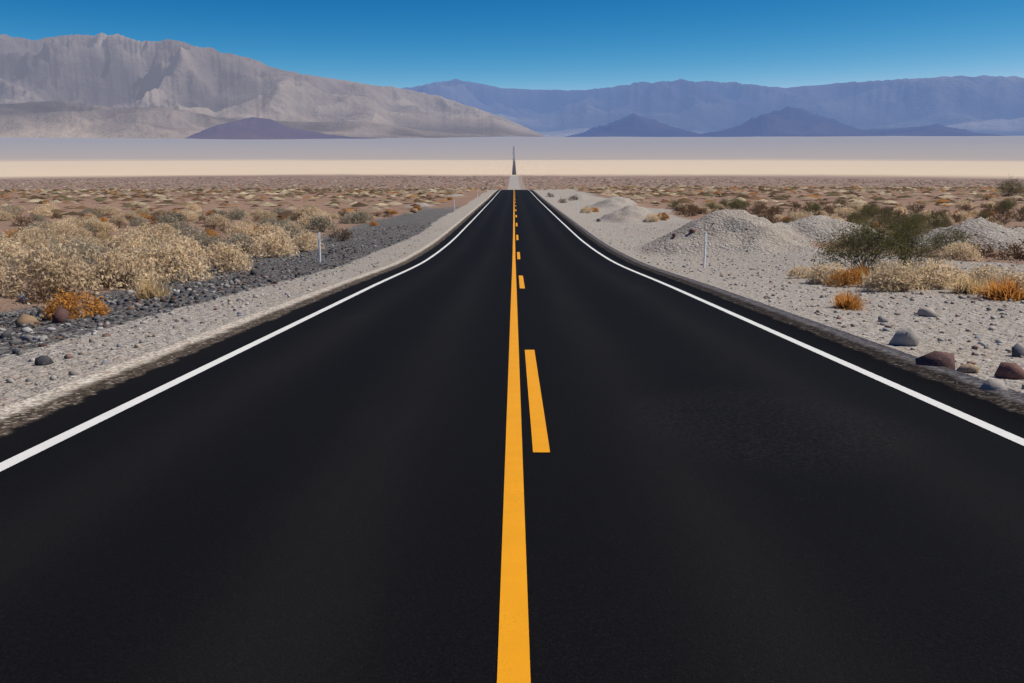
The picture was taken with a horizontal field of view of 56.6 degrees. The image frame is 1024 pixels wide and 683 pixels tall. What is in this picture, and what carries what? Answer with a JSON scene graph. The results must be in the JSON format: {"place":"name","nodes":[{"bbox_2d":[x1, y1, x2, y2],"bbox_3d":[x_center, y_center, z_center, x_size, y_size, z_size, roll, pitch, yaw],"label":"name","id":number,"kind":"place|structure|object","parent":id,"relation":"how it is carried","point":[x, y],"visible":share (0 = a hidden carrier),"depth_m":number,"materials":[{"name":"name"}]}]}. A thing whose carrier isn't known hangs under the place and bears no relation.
{"place":"outdoors","nodes":[
{"label":"outdoors","id":0,"kind":"place"},
{"bbox_2d":[0,100,490,137],"bbox_3d":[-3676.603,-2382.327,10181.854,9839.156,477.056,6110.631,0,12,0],"label":"foothills","id":1,"kind":"structure","parent":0,"point":[57,119],"depth_m":9733.35,"materials":[{"name":"stone"}]},
{"bbox_2d":[0,33,546,136],"bbox_3d":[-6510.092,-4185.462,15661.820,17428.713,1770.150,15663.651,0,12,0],"label":"mountains","id":2,"kind":"structure","parent":0,"point":[114,70],"depth_m":13793.17,"materials":[{"name":"stone"}]},
{"bbox_2d":[184,117,376,138],"bbox_3d":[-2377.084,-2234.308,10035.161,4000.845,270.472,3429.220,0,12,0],"label":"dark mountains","id":3,"kind":"structure","parent":0,"point":[254,128],"depth_m":9507.28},
{"bbox_2d":[0,146,1023,682],"bbox_3d":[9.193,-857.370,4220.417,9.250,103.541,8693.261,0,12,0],"label":"road","id":4,"kind":"structure","parent":0,"point":[712,494],"depth_m":5.65,"materials":[{"name":"asphalt"}]},
{"bbox_2d":[0,152,513,471],"bbox_3d":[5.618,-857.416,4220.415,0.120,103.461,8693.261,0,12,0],"label":"edge line","id":5,"kind":"object","parent":4,"relation":"on","point":[18,458],"visible":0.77,"depth_m":8.97,"materials":[{"name":"white paint"}]},
{"bbox_2d":[497,206,530,682],"bbox_3d":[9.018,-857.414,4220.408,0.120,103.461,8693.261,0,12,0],"label":"solid line","id":6,"kind":"object","parent":4,"relation":"on","point":[513,656],"visible":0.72,"depth_m":4.79,"materials":[{"name":"yellow paint"}]},
{"bbox_2d":[515,197,549,451],"bbox_3d":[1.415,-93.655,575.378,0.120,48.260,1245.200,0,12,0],"label":"dashed line","id":7,"kind":"object","parent":4,"relation":"on","point":[540,442],"visible":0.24,"depth_m":8.39,"materials":[{"name":"yellow paint"}]},
{"bbox_2d":[515,169,1023,445],"bbox_3d":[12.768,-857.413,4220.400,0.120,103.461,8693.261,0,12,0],"label":"edge line","id":8,"kind":"object","parent":4,"relation":"on","point":[994,429],"visible":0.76,"depth_m":10.00,"materials":[{"name":"white paint"}]},
{"bbox_2d":[0,136,1023,408],"bbox_3d":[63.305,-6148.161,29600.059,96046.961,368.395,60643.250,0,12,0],"label":"ground","id":9,"kind":"structure","parent":0,"point":[708,160],"depth_m":136.66,"materials":[{"name":"sand"}]},
{"bbox_2d":[0,210,16,220],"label":"bush","id":10,"kind":"object","parent":9,"relation":"on","point":[4,216],"visible":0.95,"depth_m":88.89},
{"bbox_2d":[0,242,22,266],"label":"bush","id":11,"kind":"object","parent":9,"relation":"on","point":[4,254],"visible":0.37,"depth_m":35.34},
{"bbox_2d":[0,205,22,216],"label":"bush","id":12,"kind":"object","parent":9,"relation":"on","point":[14,210],"visible":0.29,"depth_m":94.49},
{"bbox_2d":[11,213,32,226],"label":"bush","id":13,"kind":"object","parent":9,"relation":"on","point":[18,221],"visible":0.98,"depth_m":79.79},
{"bbox_2d":[16,293,28,302],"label":"rock","id":14,"kind":"object","parent":9,"relation":"on","point":[19,297],"visible":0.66,"depth_m":25.50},
{"bbox_2d":[0,239,47,274],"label":"bush","id":15,"kind":"object","parent":9,"relation":"on","point":[14,247],"visible":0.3,"depth_m":36.03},
{"bbox_2d":[0,233,50,259],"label":"bush","id":16,"kind":"object","parent":9,"relation":"on","point":[26,238],"visible":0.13,"depth_m":44.38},
{"bbox_2d":[14,314,37,327],"bbox_3d":[-8.353,-0.356,16.378,0.402,0.268,0.255,-16,6,-31],"label":"rock","id":17,"kind":"object","parent":9,"relation":"on","point":[26,319],"visible":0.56,"depth_m":16.30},
{"bbox_2d":[3,229,51,249],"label":"bush","id":18,"kind":"object","parent":9,"relation":"on","point":[32,233],"visible":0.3,"depth_m":50.00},
{"bbox_2d":[25,220,45,230],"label":"bush","id":19,"kind":"object","parent":9,"relation":"on","point":[37,224],"visible":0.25,"depth_m":66.10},
{"bbox_2d":[28,205,54,217],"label":"bush","id":20,"kind":"object","parent":9,"relation":"on","point":[42,211],"visible":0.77,"depth_m":94.61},
{"bbox_2d":[34,355,53,365],"bbox_3d":[-5.406,0.253,10.961,0.208,0.190,0.174,-1,39,-23],"label":"rock","id":21,"kind":"object","parent":9,"relation":"on","point":[43,360],"visible":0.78,"depth_m":10.92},
{"bbox_2d":[18,273,75,303],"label":"bush","id":22,"kind":"object","parent":9,"relation":"on","point":[41,292],"visible":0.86,"depth_m":25.55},
{"bbox_2d":[38,203,59,209],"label":"bush","id":23,"kind":"object","parent":9,"relation":"on","point":[51,206],"visible":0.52,"depth_m":103.27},
{"bbox_2d":[34,227,68,238],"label":"bush","id":24,"kind":"object","parent":9,"relation":"on","point":[46,231],"visible":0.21,"depth_m":56.26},
{"bbox_2d":[0,238,110,300],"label":"bush","id":25,"kind":"object","parent":9,"relation":"on","point":[29,273],"visible":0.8,"depth_m":26.80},
{"bbox_2d":[39,221,74,238],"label":"bush","id":26,"kind":"object","parent":9,"relation":"on","point":[60,228],"visible":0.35,"depth_m":60.47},
{"bbox_2d":[52,306,68,322],"bbox_3d":[-7.933,-0.431,16.684,0.264,0.394,0.429,1,13,-13],"label":"rock","id":27,"kind":"object","parent":9,"relation":"on","point":[60,314],"visible":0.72,"depth_m":16.54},
{"bbox_2d":[50,234,71,247],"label":"bush","id":28,"kind":"object","parent":9,"relation":"on","point":[62,239],"visible":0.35,"depth_m":52.98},
{"bbox_2d":[46,218,79,235],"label":"bush","id":29,"kind":"object","parent":9,"relation":"on","point":[65,222],"visible":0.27,"depth_m":64.47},
{"bbox_2d":[48,237,104,269],"bbox_3d":[-17.896,-3.621,39.258,2.554,1.396,2.756,-3,12,-14],"label":"bush","id":30,"kind":"object","parent":9,"relation":"on","point":[87,255],"visible":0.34,"depth_m":38.87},
{"bbox_2d":[42,287,121,320],"bbox_3d":[-8.070,-0.714,17.687,1.269,0.697,1.315,8,14,33],"label":"bush","id":31,"kind":"object","parent":9,"relation":"on","point":[90,307],"visible":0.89,"depth_m":17.56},
{"bbox_2d":[59,234,105,251],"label":"bush","id":32,"kind":"object","parent":9,"relation":"on","point":[100,241],"visible":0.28,"depth_m":49.46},
{"bbox_2d":[66,226,98,238],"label":"bush","id":33,"kind":"object","parent":9,"relation":"on","point":[86,232],"visible":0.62,"depth_m":62.48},
{"bbox_2d":[72,215,110,228],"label":"bush","id":34,"kind":"object","parent":9,"relation":"on","point":[86,220],"visible":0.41,"depth_m":71.74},
{"bbox_2d":[91,220,108,231],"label":"bush","id":35,"kind":"object","parent":9,"relation":"on","point":[97,223],"visible":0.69,"depth_m":71.06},
{"bbox_2d":[92,206,115,216],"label":"bush","id":36,"kind":"object","parent":9,"relation":"on","point":[107,209],"visible":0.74,"depth_m":97.76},
{"bbox_2d":[95,222,116,231],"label":"bush","id":37,"kind":"object","parent":9,"relation":"on","point":[112,226],"visible":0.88,"depth_m":71.19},
{"bbox_2d":[73,239,160,290],"bbox_3d":[-12.449,-2.394,30.003,2.578,1.672,2.474,2,12,9],"label":"bush","id":38,"kind":"object","parent":9,"relation":"on","point":[122,260],"visible":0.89,"depth_m":29.72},
{"bbox_2d":[108,214,127,222],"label":"bush","id":39,"kind":"object","parent":9,"relation":"on","point":[119,218],"visible":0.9,"depth_m":82.94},
{"bbox_2d":[110,238,150,255],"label":"bush","id":40,"kind":"object","parent":9,"relation":"on","point":[130,244],"visible":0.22,"depth_m":47.06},
{"bbox_2d":[100,226,161,249],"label":"bush","id":41,"kind":"object","parent":9,"relation":"on","point":[131,236],"visible":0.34,"depth_m":48.92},
{"bbox_2d":[128,217,146,225],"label":"bush","id":42,"kind":"object","parent":9,"relation":"on","point":[134,221],"visible":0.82,"depth_m":79.27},
{"bbox_2d":[134,208,150,215],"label":"bush","id":43,"kind":"object","parent":9,"relation":"on","point":[138,211],"visible":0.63,"depth_m":97.77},
{"bbox_2d":[126,225,166,247],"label":"bush","id":44,"kind":"object","parent":9,"relation":"on","point":[151,231],"visible":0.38,"depth_m":54.27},
{"bbox_2d":[126,273,176,299],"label":"grass tuft","id":45,"kind":"object","parent":9,"relation":"on","point":[149,290],"visible":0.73,"depth_m":22.81,"materials":[{"name":"beige plant"}]},
{"bbox_2d":[151,222,176,233],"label":"bush","id":46,"kind":"object","parent":9,"relation":"on","point":[168,230],"visible":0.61,"depth_m":67.36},
{"bbox_2d":[148,211,184,231],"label":"bush","id":47,"kind":"object","parent":9,"relation":"on","point":[169,219],"visible":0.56,"depth_m":70.15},
{"bbox_2d":[131,236,218,282],"bbox_3d":[-11.797,-2.834,32.919,3.268,1.684,2.692,10,15,41],"label":"bush","id":48,"kind":"object","parent":9,"relation":"on","point":[177,265],"visible":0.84,"depth_m":32.67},
{"bbox_2d":[153,232,203,251],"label":"bush","id":49,"kind":"object","parent":9,"relation":"on","point":[176,239],"visible":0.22,"depth_m":47.94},
{"bbox_2d":[168,210,189,223],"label":"bush","id":50,"kind":"object","parent":9,"relation":"on","point":[180,216],"visible":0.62,"depth_m":81.30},
{"bbox_2d":[177,210,198,221],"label":"bush","id":51,"kind":"object","parent":9,"relation":"on","point":[189,214],"visible":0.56,"depth_m":85.32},
{"bbox_2d":[168,223,208,244],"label":"bush","id":52,"kind":"object","parent":9,"relation":"on","point":[179,232],"visible":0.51,"depth_m":54.21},
{"bbox_2d":[179,203,203,213],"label":"bush","id":53,"kind":"object","parent":9,"relation":"on","point":[193,207],"visible":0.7,"depth_m":102.28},
{"bbox_2d":[205,228,221,238],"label":"bush","id":54,"kind":"object","parent":9,"relation":"on","point":[211,232],"visible":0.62,"depth_m":60.78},
{"bbox_2d":[0,223,430,355],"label":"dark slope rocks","id":55,"kind":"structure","parent":9,"relation":"on","point":[4,336],"depth_m":22.29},
{"bbox_2d":[200,233,231,251],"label":"bush","id":56,"kind":"object","parent":9,"relation":"on","point":[211,240],"visible":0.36,"depth_m":50.68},
{"bbox_2d":[202,212,232,226],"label":"bush","id":57,"kind":"object","parent":9,"relation":"on","point":[217,220],"visible":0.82,"depth_m":79.20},
{"bbox_2d":[208,208,234,221],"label":"bush","id":58,"kind":"object","parent":9,"relation":"on","point":[223,213],"visible":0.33,"depth_m":84.49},
{"bbox_2d":[196,239,263,273],"bbox_3d":[-11.397,-3.322,37.134,2.532,1.413,2.865,9,15,37],"label":"bush","id":59,"kind":"object","parent":9,"relation":"on","point":[233,265],"visible":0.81,"depth_m":36.75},
{"bbox_2d":[216,231,260,252],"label":"bush","id":60,"kind":"object","parent":9,"relation":"on","point":[241,240],"visible":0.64,"depth_m":50.87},
{"bbox_2d":[230,207,247,219],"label":"bush","id":61,"kind":"object","parent":9,"relation":"on","point":[236,213],"visible":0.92,"depth_m":89.05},
{"bbox_2d":[223,220,264,241],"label":"bush","id":62,"kind":"object","parent":9,"relation":"on","point":[231,229],"visible":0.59,"depth_m":59.31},
{"bbox_2d":[247,209,277,221],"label":"bush","id":63,"kind":"object","parent":9,"relation":"on","point":[258,214],"visible":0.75,"depth_m":84.58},
{"bbox_2d":[251,222,289,240],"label":"bush","id":64,"kind":"object","parent":9,"relation":"on","point":[273,228],"visible":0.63,"depth_m":59.90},
{"bbox_2d":[247,226,304,258],"bbox_3d":[-11.833,-4.863,47.261,2.620,1.766,2.826,-10,15,-39],"label":"bush","id":65,"kind":"object","parent":9,"relation":"on","point":[285,250],"visible":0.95,"depth_m":46.98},
{"bbox_2d":[266,222,304,238],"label":"bush","id":66,"kind":"object","parent":9,"relation":"on","point":[293,230],"visible":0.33,"depth_m":61.91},
{"bbox_2d":[286,230,324,251],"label":"bush","id":67,"kind":"object","parent":9,"relation":"on","point":[304,241],"visible":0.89,"depth_m":51.23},
{"bbox_2d":[293,213,328,228],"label":"bush","id":68,"kind":"object","parent":9,"relation":"on","point":[306,218],"visible":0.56,"depth_m":74.14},
{"bbox_2d":[303,207,328,217],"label":"bush","id":69,"kind":"object","parent":9,"relation":"on","point":[310,209],"visible":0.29,"depth_m":94.55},
{"bbox_2d":[318,232,320,261],"bbox_3d":[-7.844,-3.680,38.764,0.101,1.570,0.036,-4,10,-23],"label":"delineator","id":70,"kind":"object","parent":9,"relation":"on","point":[319,244],"visible":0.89,"depth_m":38.73,"materials":[{"name":"white"}]},
{"bbox_2d":[300,212,339,232],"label":"bush","id":71,"kind":"object","parent":9,"relation":"on","point":[322,222],"visible":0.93,"depth_m":68.51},
{"bbox_2d":[327,228,351,240],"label":"bush","id":72,"kind":"object","parent":9,"relation":"on","point":[336,234],"visible":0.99,"depth_m":58.30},
{"bbox_2d":[339,210,369,223],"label":"bush","id":73,"kind":"object","parent":9,"relation":"on","point":[346,216],"visible":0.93,"depth_m":81.24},
{"bbox_2d":[347,208,375,223],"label":"bush","id":74,"kind":"object","parent":9,"relation":"on","point":[369,219],"visible":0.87,"depth_m":81.53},
{"bbox_2d":[0,185,1023,216],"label":"desert plain","id":75,"kind":"structure","parent":9,"relation":"on","point":[440,192],"depth_m":169.19,"materials":[{"name":"sand"}]},
{"bbox_2d":[0,208,1023,395],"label":"gravel shoulder","id":76,"kind":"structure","parent":9,"relation":"on","point":[239,313],"depth_m":17.66},
{"bbox_2d":[1,176,1022,191],"bbox_3d":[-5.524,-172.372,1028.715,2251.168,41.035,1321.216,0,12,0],"label":"scrub","id":77,"kind":"object","parent":9,"relation":"on","point":[471,187],"visible":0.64,"depth_m":1330.65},
{"bbox_2d":[644,213,660,221],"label":"bush","id":78,"kind":"object","parent":9,"relation":"on","point":[653,218],"visible":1,"depth_m":74.73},
{"bbox_2d":[703,233,706,267],"bbox_3d":[6.717,-2.990,33.080,0.100,1.570,0.037,-4,12,-25],"label":"delineator","id":79,"kind":"object","parent":9,"relation":"on","point":[704,255],"visible":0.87,"depth_m":33.05,"materials":[{"name":"white"}]},
{"bbox_2d":[730,198,744,209],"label":"shrub","id":80,"kind":"object","parent":9,"relation":"on","point":[740,204],"visible":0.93,"depth_m":95.46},
{"bbox_2d":[782,265,815,278],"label":"shrub","id":81,"kind":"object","parent":9,"relation":"on","point":[798,271],"depth_m":26.93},
{"bbox_2d":[807,203,823,213],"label":"shrub","id":82,"kind":"object","parent":9,"relation":"on","point":[815,206],"visible":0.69,"depth_m":83.89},
{"bbox_2d":[801,261,859,284],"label":"shrub","id":83,"kind":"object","parent":9,"relation":"on","point":[829,267],"depth_m":24.66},
{"bbox_2d":[823,265,862,287],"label":"dry grass","id":84,"kind":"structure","parent":9,"relation":"on","point":[843,277],"depth_m":23.86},
{"bbox_2d":[836,204,858,217],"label":"bush","id":85,"kind":"object","parent":9,"relation":"on","point":[845,210],"visible":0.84,"depth_m":79.53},
{"bbox_2d":[829,289,870,310],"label":"dry grass","id":86,"kind":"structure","parent":9,"relation":"on","point":[848,302],"depth_m":18.07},
{"bbox_2d":[846,262,871,281],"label":"dry grass","id":87,"kind":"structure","parent":9,"relation":"on","point":[858,271],"depth_m":25.12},
{"bbox_2d":[848,226,884,248],"bbox_3d":[15.008,-4.391,40.160,1.716,1.162,1.874,-1,12,-6],"label":"creosote","id":88,"kind":"object","parent":9,"relation":"on","point":[868,238],"visible":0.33,"depth_m":40.26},
{"bbox_2d":[856,205,878,218],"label":"creosote","id":89,"kind":"object","parent":9,"relation":"on","point":[868,209],"visible":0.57,"depth_m":78.23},
{"bbox_2d":[806,203,941,270],"bbox_3d":[10.623,-3.067,28.293,3.846,2.101,2.710,-4,12,-20],"label":"creosote","id":90,"kind":"object","parent":9,"relation":"on","point":[851,247],"visible":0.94,"depth_m":28.09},
{"bbox_2d":[870,203,899,222],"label":"creosote","id":91,"kind":"object","parent":9,"relation":"on","point":[885,213],"visible":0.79,"depth_m":69.76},
{"bbox_2d":[849,258,930,292],"bbox_3d":[9.115,-1.532,22.322,1.998,0.832,1.654,-4,12,-17],"label":"shrub","id":92,"kind":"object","parent":9,"relation":"on","point":[878,277],"depth_m":22.25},
{"bbox_2d":[862,203,946,267],"bbox_3d":[11.822,-3.233,28.934,2.650,2.050,2.244,6,13,25],"label":"creosote","id":93,"kind":"object","parent":9,"relation":"on","point":[914,230],"visible":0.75,"depth_m":28.56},
{"bbox_2d":[889,327,921,345],"bbox_3d":[5.227,-0.004,12.641,0.357,0.500,0.277,-6,43,-8],"label":"rock","id":94,"kind":"object","parent":9,"relation":"on","point":[909,336],"visible":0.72,"depth_m":12.54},
{"bbox_2d":[892,210,933,239],"bbox_3d":[18.881,-5.475,44.825,2.173,1.778,2.370,0,12,1],"label":"creosote","id":95,"kind":"object","parent":9,"relation":"on","point":[904,219],"visible":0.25,"depth_m":44.38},
{"bbox_2d":[906,202,924,212],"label":"bush","id":96,"kind":"object","parent":9,"relation":"on","point":[913,207],"visible":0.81,"depth_m":89.53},
{"bbox_2d":[917,307,938,316],"bbox_3d":[7.379,-0.499,16.840,0.348,0.232,0.228,31,31,18],"label":"rock","id":97,"kind":"object","parent":9,"relation":"on","point":[927,312],"visible":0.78,"depth_m":16.76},
{"bbox_2d":[892,258,973,289],"bbox_3d":[10.272,-1.592,22.773,1.916,0.816,1.939,1,12,6],"label":"shrub","id":98,"kind":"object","parent":9,"relation":"on","point":[950,272],"depth_m":22.62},
{"bbox_2d":[915,351,954,369],"bbox_3d":[4.777,0.307,10.688,0.421,0.423,0.218,0,12,1],"label":"rock","id":99,"kind":"object","parent":9,"relation":"on","point":[939,358],"visible":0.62,"depth_m":10.60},
{"bbox_2d":[918,211,954,228],"bbox_3d":[27.721,-8.007,62.230,2.165,1.328,1.988,-1,12,-4],"label":"creosote","id":100,"kind":"object","parent":9,"relation":"on","point":[937,216],"visible":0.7,"depth_m":62.13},
{"bbox_2d":[928,223,980,256],"bbox_3d":[15.908,-3.635,34.158,1.998,1.301,1.969,-3,12,-13],"label":"creosote","id":101,"kind":"object","parent":9,"relation":"on","point":[955,237],"visible":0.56,"depth_m":34.05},
{"bbox_2d":[947,210,972,220],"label":"bush","id":102,"kind":"object","parent":9,"relation":"on","point":[966,215],"visible":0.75,"depth_m":74.24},
{"bbox_2d":[939,240,988,260],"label":"bush","id":103,"kind":"object","parent":9,"relation":"on","point":[948,252],"visible":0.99,"depth_m":32.07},
{"bbox_2d":[954,200,974,207],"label":"bush","id":104,"kind":"object","parent":9,"relation":"on","point":[961,203],"visible":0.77,"depth_m":100.91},
{"bbox_2d":[937,272,993,294],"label":"dry grass","id":105,"kind":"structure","parent":9,"relation":"on","point":[966,284],"depth_m":21.33,"materials":[{"name":"plant"}]},
{"bbox_2d":[957,363,979,372],"bbox_3d":[4.988,0.317,10.398,0.224,0.166,0.157,0,12,-1],"label":"rock","id":106,"kind":"object","parent":9,"relation":"on","point":[968,368],"visible":0.69,"depth_m":10.36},
{"bbox_2d":[966,238,993,257],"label":"bush","id":107,"kind":"object","parent":9,"relation":"on","point":[986,250],"visible":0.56,"depth_m":34.45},
{"bbox_2d":[955,263,1015,286],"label":"shrub","id":108,"kind":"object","parent":9,"relation":"on","point":[977,270],"depth_m":22.67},
{"bbox_2d":[980,378,1007,389],"bbox_3d":[4.649,0.466,9.169,0.284,0.222,0.159,5,12,22],"label":"rock","id":109,"kind":"object","parent":9,"relation":"on","point":[993,384],"visible":0.5,"depth_m":9.13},
{"bbox_2d":[968,272,1023,300],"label":"dry grass","id":110,"kind":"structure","parent":9,"relation":"on","point":[1007,290],"depth_m":19.93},
{"bbox_2d":[990,211,1010,223],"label":"bush","id":111,"kind":"object","parent":9,"relation":"on","point":[999,218],"visible":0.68,"depth_m":68.09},
{"bbox_2d":[982,269,1023,293],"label":"dry grass","id":112,"kind":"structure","parent":9,"relation":"on","point":[1019,278],"depth_m":20.39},
{"bbox_2d":[991,198,1016,213],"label":"shrub","id":113,"kind":"object","parent":9,"relation":"on","point":[1008,206],"visible":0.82,"depth_m":85.75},
{"bbox_2d":[993,177,1023,196],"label":"bush","id":114,"kind":"object","parent":9,"relation":"on","point":[1013,187],"visible":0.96,"depth_m":164.12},
{"bbox_2d":[994,362,1023,379],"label":"rock","id":115,"kind":"object","parent":9,"relation":"on","point":[1006,370],"visible":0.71,"depth_m":10.01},
{"bbox_2d":[994,236,1023,260],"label":"bush","id":116,"kind":"object","parent":9,"relation":"on","point":[1020,250],"visible":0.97,"depth_m":32.71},
{"bbox_2d":[1009,209,1023,221],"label":"bush","id":117,"kind":"object","parent":9,"relation":"on","point":[1016,217],"visible":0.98,"depth_m":72.51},
{"bbox_2d":[1012,343,1023,356],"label":"rock","id":118,"kind":"object","parent":9,"relation":"on","point":[1017,350],"visible":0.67,"depth_m":11.79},
{"bbox_2d":[0,0,1023,90],"label":"sky","id":119,"kind":"structure","parent":0,"point":[568,45],"materials":[{"name":"blue"}]},
{"bbox_2d":[401,75,1023,136],"bbox_3d":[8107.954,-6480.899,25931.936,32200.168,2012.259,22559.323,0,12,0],"label":"mountains","id":120,"kind":"structure","parent":0,"point":[986,104],"depth_m":23943.97,"materials":[{"name":"stone"}]},
{"bbox_2d":[566,107,1006,136],"bbox_3d":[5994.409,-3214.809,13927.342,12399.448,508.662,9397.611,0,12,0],"label":"mountains","id":121,"kind":"structure","parent":0,"point":[792,122],"depth_m":13237.32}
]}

